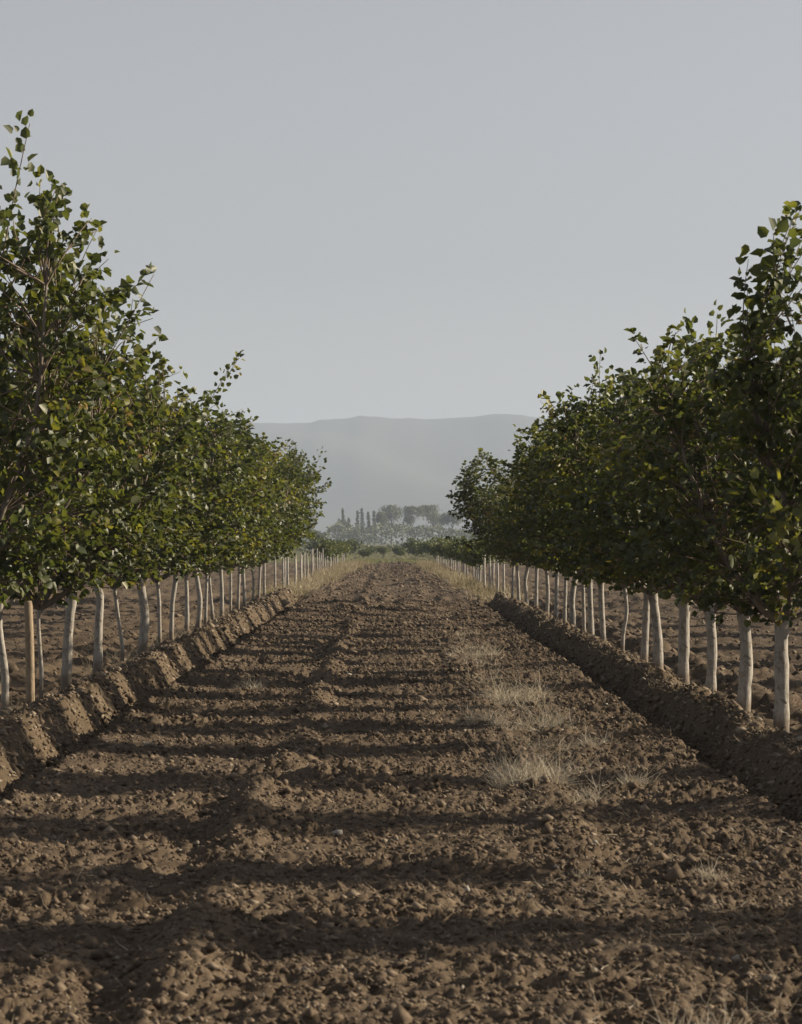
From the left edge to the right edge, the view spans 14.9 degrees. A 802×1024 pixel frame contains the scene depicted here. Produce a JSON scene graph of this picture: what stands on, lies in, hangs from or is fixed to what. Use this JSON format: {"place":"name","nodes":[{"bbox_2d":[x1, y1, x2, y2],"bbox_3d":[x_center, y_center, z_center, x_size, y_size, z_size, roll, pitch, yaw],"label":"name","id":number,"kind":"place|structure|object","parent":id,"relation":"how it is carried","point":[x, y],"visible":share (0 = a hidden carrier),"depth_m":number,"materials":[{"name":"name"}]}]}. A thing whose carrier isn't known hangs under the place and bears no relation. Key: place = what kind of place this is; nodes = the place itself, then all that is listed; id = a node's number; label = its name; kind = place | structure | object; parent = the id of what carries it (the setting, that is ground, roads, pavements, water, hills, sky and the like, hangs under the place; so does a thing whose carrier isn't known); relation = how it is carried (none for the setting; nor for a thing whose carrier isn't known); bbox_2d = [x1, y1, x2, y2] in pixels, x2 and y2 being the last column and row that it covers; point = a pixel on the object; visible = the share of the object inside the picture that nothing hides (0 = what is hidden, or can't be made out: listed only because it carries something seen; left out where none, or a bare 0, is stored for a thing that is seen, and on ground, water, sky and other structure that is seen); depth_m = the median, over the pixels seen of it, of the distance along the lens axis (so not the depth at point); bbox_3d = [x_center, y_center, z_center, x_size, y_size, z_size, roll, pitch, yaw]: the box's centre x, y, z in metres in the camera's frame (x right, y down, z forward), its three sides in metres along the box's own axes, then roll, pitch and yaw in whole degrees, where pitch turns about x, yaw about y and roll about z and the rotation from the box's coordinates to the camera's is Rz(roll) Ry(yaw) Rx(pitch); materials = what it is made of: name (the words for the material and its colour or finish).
{"place":"outdoors","nodes":[
{"label":"outdoors","id":0,"kind":"place"},
{"bbox_2d":[0,589,300,800],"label":"soil bank","id":1,"kind":"structure","parent":0,"point":[49,719],"depth_m":28.42,"materials":[{"name":"brown soil"}]},
{"bbox_2d":[0,587,801,822],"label":"bank clods","id":2,"kind":"object","parent":1,"relation":"on","point":[212,625],"visible":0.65,"depth_m":28.22,"materials":[{"name":"soil"}]},
{"bbox_2d":[22,414,750,541],"bbox_3d":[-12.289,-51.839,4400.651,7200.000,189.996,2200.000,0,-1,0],"label":"hills","id":3,"kind":"structure","parent":0,"point":[371,464],"depth_m":4146.58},
{"bbox_2d":[0,561,801,1023],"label":"dirt track","id":4,"kind":"structure","parent":0,"point":[366,775],"depth_m":15.01,"materials":[{"name":"soil"}]},
{"bbox_2d":[230,672,268,688],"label":"dry weed","id":5,"kind":"object","parent":4,"relation":"on","point":[258,684],"visible":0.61,"depth_m":31.99,"materials":[{"name":"plant"}]},
{"bbox_2d":[259,561,519,635],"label":"soil clods","id":6,"kind":"object","parent":4,"relation":"on","point":[426,577],"visible":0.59,"depth_m":75.12,"materials":[{"name":"brown soil"}]},
{"bbox_2d":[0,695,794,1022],"bbox_3d":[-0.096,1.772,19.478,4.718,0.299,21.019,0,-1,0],"label":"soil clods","id":7,"kind":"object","parent":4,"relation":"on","point":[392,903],"visible":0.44,"depth_m":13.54,"materials":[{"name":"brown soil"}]},
{"bbox_2d":[0,619,801,1023],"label":"straw litter","id":8,"kind":"object","parent":4,"relation":"on","point":[542,861],"visible":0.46,"depth_m":13.81,"materials":[{"name":"beige plant"}]},
{"bbox_2d":[444,634,509,657],"bbox_3d":[1.001,1.822,40.740,0.960,0.440,1.439,0,-1,0],"label":"dry weed","id":9,"kind":"object","parent":4,"relation":"on","point":[491,653],"visible":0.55,"depth_m":40.73,"materials":[{"name":"plant"}]},
{"bbox_2d":[449,699,522,725],"bbox_3d":[0.766,1.661,25.629,0.617,0.286,0.824,0,-1,35],"label":"dry weed","id":10,"kind":"object","parent":4,"relation":"on","point":[470,721],"visible":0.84,"depth_m":25.57,"materials":[{"name":"plant"}]},
{"bbox_2d":[458,660,567,706],"bbox_3d":[1.068,1.656,29.777,1.164,0.553,1.622,0,-1,0],"label":"dry weed","id":11,"kind":"object","parent":4,"relation":"on","point":[508,698],"visible":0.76,"depth_m":29.61,"materials":[{"name":"plant"}]},
{"bbox_2d":[435,624,619,790],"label":"dead weeds","id":12,"kind":"object","parent":4,"relation":"on","point":[525,701],"visible":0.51,"depth_m":25.82,"materials":[{"name":"plant"}]},
{"bbox_2d":[447,721,612,788],"bbox_3d":[0.779,1.550,19.394,0.874,0.432,0.993,-1,-1,44],"label":"dry weed","id":13,"kind":"object","parent":4,"relation":"on","point":[534,772],"visible":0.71,"depth_m":19.33,"materials":[{"name":"plant"}]},
{"bbox_2d":[498,727,566,749],"bbox_3d":[1.000,1.721,22.884,0.598,0.262,0.785,0,-1,0],"label":"dry weed","id":14,"kind":"object","parent":4,"relation":"on","point":[534,741],"visible":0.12,"depth_m":22.95,"materials":[{"name":"plant"}]},
{"bbox_2d":[510,685,594,728],"bbox_3d":[1.280,1.656,25.697,0.734,0.433,1.001,0,-1,0],"label":"dry weed","id":15,"kind":"object","parent":4,"relation":"on","point":[553,722],"visible":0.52,"depth_m":25.64,"materials":[{"name":"plant"}]},
{"bbox_2d":[558,864,603,881],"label":"dry weed","id":16,"kind":"object","parent":4,"relation":"on","point":[584,872],"visible":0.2,"depth_m":13.83,"materials":[{"name":"plant"}]},
{"bbox_2d":[556,721,622,747],"bbox_3d":[1.402,1.683,22.840,0.560,0.256,0.873,0,-1,0],"label":"dry weed","id":17,"kind":"object","parent":4,"relation":"on","point":[592,742],"visible":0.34,"depth_m":22.98,"materials":[{"name":"plant"}]},
{"bbox_2d":[563,778,618,803],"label":"dry weed","id":18,"kind":"object","parent":4,"relation":"on","point":[586,794],"visible":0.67,"depth_m":18.26,"materials":[{"name":"plant"}]},
{"bbox_2d":[583,763,663,791],"bbox_3d":[1.355,1.649,19.116,0.567,0.244,0.598,0,-1,0],"label":"dry weed","id":19,"kind":"object","parent":4,"relation":"on","point":[636,780],"visible":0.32,"depth_m":19.12,"materials":[{"name":"plant"}]},
{"bbox_2d":[642,983,769,1023],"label":"dry weed","id":20,"kind":"object","parent":4,"relation":"on","point":[703,1014],"visible":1,"depth_m":9.41,"materials":[{"name":"plant"}]},
{"bbox_2d":[689,859,737,880],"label":"dry weed","id":21,"kind":"object","parent":4,"relation":"on","point":[710,876],"visible":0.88,"depth_m":14.04,"materials":[{"name":"plant"}]},
{"bbox_2d":[0,542,801,734],"bbox_3d":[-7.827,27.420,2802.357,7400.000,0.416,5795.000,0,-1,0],"label":"ground","id":22,"kind":"structure","parent":0,"point":[762,698],"depth_m":54.65,"materials":[{"name":"soil"}]},
{"bbox_2d":[24,601,34,701],"bbox_3d":[-3.493,1.408,28.851,0.106,1.148,0.085,0,-1,0],"label":"wooden stake","id":23,"kind":"object","parent":22,"relation":"on","point":[29,648],"visible":0.88,"depth_m":28.82,"materials":[{"name":"brown wood"}]},
{"bbox_2d":[0,109,160,606],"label":"pistachio tree","id":24,"kind":"object","parent":22,"relation":"on","point":[42,341],"visible":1,"depth_m":23.15,"materials":[{"name":"green plant"}]},
{"bbox_2d":[0,260,172,715],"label":"pistachio tree","id":25,"kind":"object","parent":22,"relation":"on","point":[99,518],"visible":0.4,"depth_m":26.56,"materials":[{"name":"green plant"}]},
{"bbox_2d":[0,328,196,696],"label":"pistachio tree","id":26,"kind":"object","parent":22,"relation":"on","point":[40,600],"visible":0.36,"depth_m":29.32,"materials":[{"name":"green plant"}]},
{"bbox_2d":[4,280,223,689],"bbox_3d":[-3.316,-0.243,31.730,2.979,4.352,1.844,0,-1,0],"label":"pistachio tree","id":27,"kind":"object","parent":22,"relation":"on","point":[188,425],"visible":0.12,"depth_m":31.62,"materials":[{"name":"green plant"}]},
{"bbox_2d":[0,609,233,715],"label":"bank grass","id":28,"kind":"structure","parent":22,"relation":"on","point":[90,668],"depth_m":39.52,"materials":[{"name":"plant"}]},
{"bbox_2d":[16,381,232,673],"bbox_3d":[-3.438,0.187,35.109,3.034,3.552,2.204,0,-1,0],"label":"pistachio tree","id":29,"kind":"object","parent":22,"relation":"on","point":[98,651],"visible":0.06,"depth_m":35.07,"materials":[{"name":"green plant"}]},
{"bbox_2d":[77,394,208,660],"bbox_3d":[-3.693,0.227,38.190,2.601,3.527,1.851,0,-1,0],"label":"pistachio tree","id":30,"kind":"object","parent":22,"relation":"on","point":[176,551],"visible":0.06,"depth_m":38.08,"materials":[{"name":"green plant"}]},
{"bbox_2d":[36,385,270,654],"bbox_3d":[-3.537,0.166,41.063,3.216,3.721,2.096,0,-1,-27],"label":"pistachio tree","id":31,"kind":"object","parent":22,"relation":"on","point":[225,495],"visible":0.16,"depth_m":41.10,"materials":[{"name":"green plant"}]},
{"bbox_2d":[149,416,253,645],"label":"pistachio tree","id":32,"kind":"object","parent":22,"relation":"on","point":[180,567],"visible":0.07,"depth_m":44.44,"materials":[{"name":"green plant"}]},
{"bbox_2d":[159,390,270,639],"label":"pistachio tree","id":33,"kind":"object","parent":22,"relation":"on","point":[246,514],"visible":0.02,"depth_m":46.66,"materials":[{"name":"green plant"}]},
{"bbox_2d":[162,350,277,630],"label":"pistachio tree","id":34,"kind":"object","parent":22,"relation":"on","point":[248,530],"visible":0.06,"depth_m":50.17,"materials":[{"name":"green plant"}]},
{"bbox_2d":[192,414,281,628],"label":"pistachio tree","id":35,"kind":"object","parent":22,"relation":"on","point":[199,594],"visible":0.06,"depth_m":53.04,"materials":[{"name":"green plant"}]},
{"bbox_2d":[200,431,290,624],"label":"pistachio tree","id":36,"kind":"object","parent":22,"relation":"on","point":[268,520],"visible":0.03,"depth_m":55.22,"materials":[{"name":"green plant"}]},
{"bbox_2d":[204,437,294,619],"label":"pistachio tree","id":37,"kind":"object","parent":22,"relation":"on","point":[278,494],"visible":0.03,"depth_m":57.90,"materials":[{"name":"green plant"}]},
{"bbox_2d":[219,428,294,616],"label":"pistachio tree","id":38,"kind":"object","parent":22,"relation":"on","point":[277,544],"visible":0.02,"depth_m":60.59,"materials":[{"name":"green plant"}]},
{"bbox_2d":[228,461,306,612],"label":"pistachio tree","id":39,"kind":"object","parent":22,"relation":"on","point":[289,522],"visible":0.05,"depth_m":63.91,"materials":[{"name":"green plant"}]},
{"bbox_2d":[236,444,315,609],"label":"pistachio tree","id":40,"kind":"object","parent":22,"relation":"on","point":[293,471],"visible":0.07,"depth_m":66.82,"materials":[{"name":"green plant"}]},
{"bbox_2d":[242,452,311,605],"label":"pistachio tree","id":41,"kind":"object","parent":22,"relation":"on","point":[243,576],"visible":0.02,"depth_m":70.03,"materials":[{"name":"green plant"}]},
{"bbox_2d":[249,459,314,600],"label":"pistachio tree","id":42,"kind":"object","parent":22,"relation":"on","point":[300,483],"visible":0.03,"depth_m":73.57,"materials":[{"name":"green plant"}]},
{"bbox_2d":[257,439,326,598],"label":"pistachio tree","id":43,"kind":"object","parent":22,"relation":"on","point":[308,476],"visible":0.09,"depth_m":77.14,"materials":[{"name":"green plant"}]},
{"bbox_2d":[263,446,331,594],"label":"pistachio tree","id":44,"kind":"object","parent":22,"relation":"on","point":[310,519],"visible":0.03,"depth_m":80.71,"materials":[{"name":"green plant"}]},
{"bbox_2d":[247,558,372,599],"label":"verge grass","id":45,"kind":"structure","parent":22,"relation":"on","point":[330,575],"depth_m":108.86,"materials":[{"name":"beige plant"}]},
{"bbox_2d":[301,534,331,555],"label":"shrub","id":46,"kind":"object","parent":22,"relation":"on","point":[316,540],"visible":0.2,"depth_m":299.70,"materials":[{"name":"green plant"}]},
{"bbox_2d":[314,539,337,567],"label":"young tree","id":47,"kind":"object","parent":22,"relation":"on","point":[327,541],"visible":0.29,"depth_m":152.99,"materials":[{"name":"green plant"}]},
{"bbox_2d":[318,538,335,569],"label":"young tree","id":48,"kind":"object","parent":22,"relation":"on","point":[327,549],"visible":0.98,"depth_m":148.14,"materials":[{"name":"green plant"}]},
{"bbox_2d":[309,540,349,560],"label":"shrub","id":49,"kind":"object","parent":22,"relation":"on","point":[339,556],"visible":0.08,"depth_m":229.84,"materials":[{"name":"green plant"}]},
{"bbox_2d":[331,539,348,563],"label":"young tree","id":50,"kind":"object","parent":22,"relation":"on","point":[344,546],"visible":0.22,"depth_m":179.58,"materials":[{"name":"green plant"}]},
{"bbox_2d":[334,538,363,555],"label":"shrub","id":51,"kind":"object","parent":22,"relation":"on","point":[353,542],"visible":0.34,"depth_m":310.03,"materials":[{"name":"green plant"}]},
{"bbox_2d":[354,510,359,539],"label":"poplar tree","id":52,"kind":"object","parent":22,"relation":"on","point":[357,524],"visible":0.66,"depth_m":1036.72,"materials":[{"name":"green plant"}]},
{"bbox_2d":[293,540,425,551],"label":"scrub belt","id":53,"kind":"object","parent":22,"relation":"on","point":[363,546],"visible":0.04,"depth_m":427.14,"materials":[{"name":"green plant"}]},
{"bbox_2d":[359,508,366,543],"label":"poplar tree","id":54,"kind":"object","parent":22,"relation":"on","point":[362,522],"visible":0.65,"depth_m":1073.79,"materials":[{"name":"green plant"}]},
{"bbox_2d":[357,547,377,556],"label":"shrub","id":55,"kind":"object","parent":22,"relation":"on","point":[367,552],"visible":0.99,"depth_m":269.68,"materials":[{"name":"green plant"}]},
{"bbox_2d":[366,512,372,544],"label":"poplar tree","id":56,"kind":"object","parent":22,"relation":"on","point":[368,523],"visible":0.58,"depth_m":1020.80,"materials":[{"name":"green plant"}]},
{"bbox_2d":[372,511,377,544],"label":"poplar tree","id":57,"kind":"object","parent":22,"relation":"on","point":[374,521],"visible":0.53,"depth_m":1057.71,"materials":[{"name":"green plant"}]},
{"bbox_2d":[374,511,388,544],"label":"eucalyptus tree","id":58,"kind":"object","parent":22,"relation":"on","point":[381,517],"visible":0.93,"depth_m":1009.77,"materials":[{"name":"green plant"}]},
{"bbox_2d":[374,546,390,554],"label":"shrub","id":59,"kind":"object","parent":22,"relation":"on","point":[381,550],"visible":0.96,"depth_m":329.78,"materials":[{"name":"green plant"}]},
{"bbox_2d":[347,558,431,562],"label":"field grass","id":60,"kind":"structure","parent":22,"relation":"on","point":[377,560],"depth_m":220.12,"materials":[{"name":"green plant"}]},
{"bbox_2d":[378,504,403,544],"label":"eucalyptus tree","id":61,"kind":"object","parent":22,"relation":"on","point":[394,514],"visible":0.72,"depth_m":1077.35,"materials":[{"name":"green plant"}]},
{"bbox_2d":[296,521,490,544],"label":"distant woodland","id":62,"kind":"object","parent":22,"relation":"on","point":[396,530],"visible":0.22,"depth_m":959.46,"materials":[{"name":"green plant"}]},
{"bbox_2d":[391,546,405,555],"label":"shrub","id":63,"kind":"object","parent":22,"relation":"on","point":[397,550],"visible":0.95,"depth_m":299.50,"materials":[{"name":"green plant"}]},
{"bbox_2d":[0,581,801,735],"bbox_3d":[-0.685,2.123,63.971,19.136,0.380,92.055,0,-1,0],"label":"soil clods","id":64,"kind":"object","parent":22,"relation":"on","point":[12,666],"visible":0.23,"depth_m":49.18,"materials":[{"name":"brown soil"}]},
{"bbox_2d":[400,506,425,541],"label":"eucalyptus tree","id":65,"kind":"object","parent":22,"relation":"on","point":[409,511],"visible":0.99,"depth_m":1024.98,"materials":[{"name":"green plant"}]},
{"bbox_2d":[401,538,427,555],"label":"shrub","id":66,"kind":"object","parent":22,"relation":"on","point":[409,545],"visible":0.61,"depth_m":289.60,"materials":[{"name":"green plant"}]},
{"bbox_2d":[412,536,449,558],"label":"shrub","id":67,"kind":"object","parent":22,"relation":"on","point":[427,546],"visible":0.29,"depth_m":249.63,"materials":[{"name":"green plant"}]},
{"bbox_2d":[419,504,444,536],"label":"eucalyptus tree","id":68,"kind":"object","parent":22,"relation":"on","point":[431,516],"visible":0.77,"depth_m":1062.95,"materials":[{"name":"green plant"}]},
{"bbox_2d":[433,538,448,567],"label":"young tree","id":69,"kind":"object","parent":22,"relation":"on","point":[439,548],"visible":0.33,"depth_m":160.88,"materials":[{"name":"green plant"}]},
{"bbox_2d":[437,511,466,528],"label":"eucalyptus tree","id":70,"kind":"object","parent":22,"relation":"on","point":[445,518],"visible":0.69,"depth_m":1045.10,"materials":[{"name":"green plant"}]},
{"bbox_2d":[449,532,468,563],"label":"young tree","id":71,"kind":"object","parent":22,"relation":"on","point":[457,558],"visible":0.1,"depth_m":120.84,"materials":[{"name":"green plant"}]},
{"bbox_2d":[448,545,471,575],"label":"young tree","id":72,"kind":"object","parent":22,"relation":"on","point":[456,553],"visible":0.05,"depth_m":117.17,"materials":[{"name":"green plant"}]},
{"bbox_2d":[413,557,539,602],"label":"verge grass","id":73,"kind":"structure","parent":22,"relation":"on","point":[465,581],"depth_m":102.92,"materials":[{"name":"beige plant"}]},
{"bbox_2d":[457,535,495,575],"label":"young tree","id":74,"kind":"object","parent":22,"relation":"on","point":[467,558],"visible":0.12,"depth_m":103.61,"materials":[{"name":"green plant"}]},
{"bbox_2d":[457,541,496,586],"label":"young tree","id":75,"kind":"object","parent":22,"relation":"on","point":[472,552],"visible":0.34,"depth_m":100.41,"materials":[{"name":"green plant"}]},
{"bbox_2d":[483,551,485,585],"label":"young tree","id":76,"kind":"object","parent":22,"relation":"on","point":[484,579],"visible":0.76,"depth_m":94.37,"materials":[{"name":"white plant"}]},
{"bbox_2d":[445,448,527,598],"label":"pistachio tree","id":77,"kind":"object","parent":22,"relation":"on","point":[466,483],"visible":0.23,"depth_m":75.00,"materials":[{"name":"green plant"}]},
{"bbox_2d":[488,555,490,589],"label":"young tree","id":78,"kind":"object","parent":22,"relation":"on","point":[489,580],"visible":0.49,"depth_m":91.27,"materials":[{"name":"white plant"}]},
{"bbox_2d":[467,475,521,600],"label":"pistachio tree","id":79,"kind":"object","parent":22,"relation":"on","point":[480,512],"visible":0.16,"depth_m":71.08,"materials":[{"name":"green plant"}]},
{"bbox_2d":[496,560,498,592],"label":"young tree","id":80,"kind":"object","parent":22,"relation":"on","point":[497,585],"visible":0.57,"depth_m":85.07,"materials":[{"name":"white plant"}]},
{"bbox_2d":[502,562,504,591],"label":"young tree","id":81,"kind":"object","parent":22,"relation":"on","point":[503,585],"visible":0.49,"depth_m":81.97,"materials":[{"name":"white plant"}]},
{"bbox_2d":[475,477,533,604],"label":"pistachio tree","id":82,"kind":"object","parent":22,"relation":"on","point":[526,600],"visible":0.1,"depth_m":66.74,"materials":[{"name":"green plant"}]},
{"bbox_2d":[478,486,538,605],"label":"pistachio tree","id":83,"kind":"object","parent":22,"relation":"on","point":[536,572],"visible":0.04,"depth_m":62.88,"materials":[{"name":"green plant"}]},
{"bbox_2d":[487,486,549,613],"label":"pistachio tree","id":84,"kind":"object","parent":22,"relation":"on","point":[543,568],"visible":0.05,"depth_m":58.54,"materials":[{"name":"green plant"}]},
{"bbox_2d":[489,491,558,621],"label":"pistachio tree","id":85,"kind":"object","parent":22,"relation":"on","point":[556,580],"visible":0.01,"depth_m":55.15,"materials":[{"name":"green plant"}]},
{"bbox_2d":[490,480,566,622],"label":"pistachio tree","id":86,"kind":"object","parent":22,"relation":"on","point":[564,592],"visible":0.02,"depth_m":52.51,"materials":[{"name":"green plant"}]},
{"bbox_2d":[484,424,594,635],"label":"pistachio tree","id":87,"kind":"object","parent":22,"relation":"on","point":[519,451],"visible":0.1,"depth_m":45.19,"materials":[{"name":"green plant"}]},
{"bbox_2d":[505,487,576,628],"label":"pistachio tree","id":88,"kind":"object","parent":22,"relation":"on","point":[572,614],"visible":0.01,"depth_m":49.76,"materials":[{"name":"green plant"}]},
{"bbox_2d":[502,457,586,631],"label":"pistachio tree","id":89,"kind":"object","parent":22,"relation":"on","point":[510,508],"visible":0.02,"depth_m":47.02,"materials":[{"name":"green plant"}]},
{"bbox_2d":[502,348,613,640],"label":"pistachio tree","id":90,"kind":"object","parent":22,"relation":"on","point":[538,442],"visible":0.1,"depth_m":42.53,"materials":[{"name":"green plant"}]},
{"bbox_2d":[527,412,627,651],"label":"pistachio tree","id":91,"kind":"object","parent":22,"relation":"on","point":[555,536],"visible":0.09,"depth_m":39.28,"materials":[{"name":"green plant"}]},
{"bbox_2d":[534,370,741,667],"bbox_3d":[2.846,0.168,33.882,2.740,3.520,2.658,0,-1,34],"label":"pistachio tree","id":92,"kind":"object","parent":22,"relation":"on","point":[573,423],"visible":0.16,"depth_m":33.91,"materials":[{"name":"green plant"}]},
{"bbox_2d":[541,401,744,661],"bbox_3d":[2.956,0.302,36.003,2.654,3.276,1.439,0,-1,0],"label":"pistachio tree","id":93,"kind":"object","parent":22,"relation":"on","point":[645,632],"visible":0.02,"depth_m":35.94,"materials":[{"name":"green plant"}]},
{"bbox_2d":[552,299,756,684],"bbox_3d":[2.892,-0.125,31.141,2.349,4.041,1.996,0,-1,33],"label":"pistachio tree","id":94,"kind":"object","parent":22,"relation":"on","point":[683,647],"visible":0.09,"depth_m":31.02,"materials":[{"name":"green plant"}]},
{"bbox_2d":[548,361,794,693],"bbox_3d":[2.836,0.240,28.436,2.930,3.313,1.400,0,-1,0],"label":"pistachio tree","id":95,"kind":"object","parent":22,"relation":"on","point":[641,572],"visible":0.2,"depth_m":28.45,"materials":[{"name":"green plant"}]},
{"bbox_2d":[582,323,801,711],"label":"pistachio tree","id":96,"kind":"object","parent":22,"relation":"on","point":[745,676],"visible":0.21,"depth_m":25.65,"materials":[{"name":"green plant"}]},
{"bbox_2d":[599,321,801,732],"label":"pistachio tree","id":97,"kind":"object","parent":22,"relation":"on","point":[682,417],"visible":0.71,"depth_m":23.02,"materials":[{"name":"green plant"}]},
{"bbox_2d":[705,200,801,627],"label":"pistachio tree","id":98,"kind":"object","parent":22,"relation":"on","point":[758,384],"visible":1,"depth_m":20.32,"materials":[{"name":"green plant"}]},
{"bbox_2d":[0,0,801,428],"label":"sky","id":99,"kind":"structure","parent":0,"point":[420,209],"materials":[{"name":"grey"}]},
{"bbox_2d":[490,592,801,822],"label":"soil bank","id":100,"kind":"structure","parent":0,"point":[709,701],"depth_m":25.39,"materials":[{"name":"brown soil"}]},
{"bbox_2d":[490,598,801,812],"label":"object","id":101,"kind":"structure","parent":100,"relation":"on","point":[676,699],"depth_m":25.63,"materials":[{"name":"plant"}]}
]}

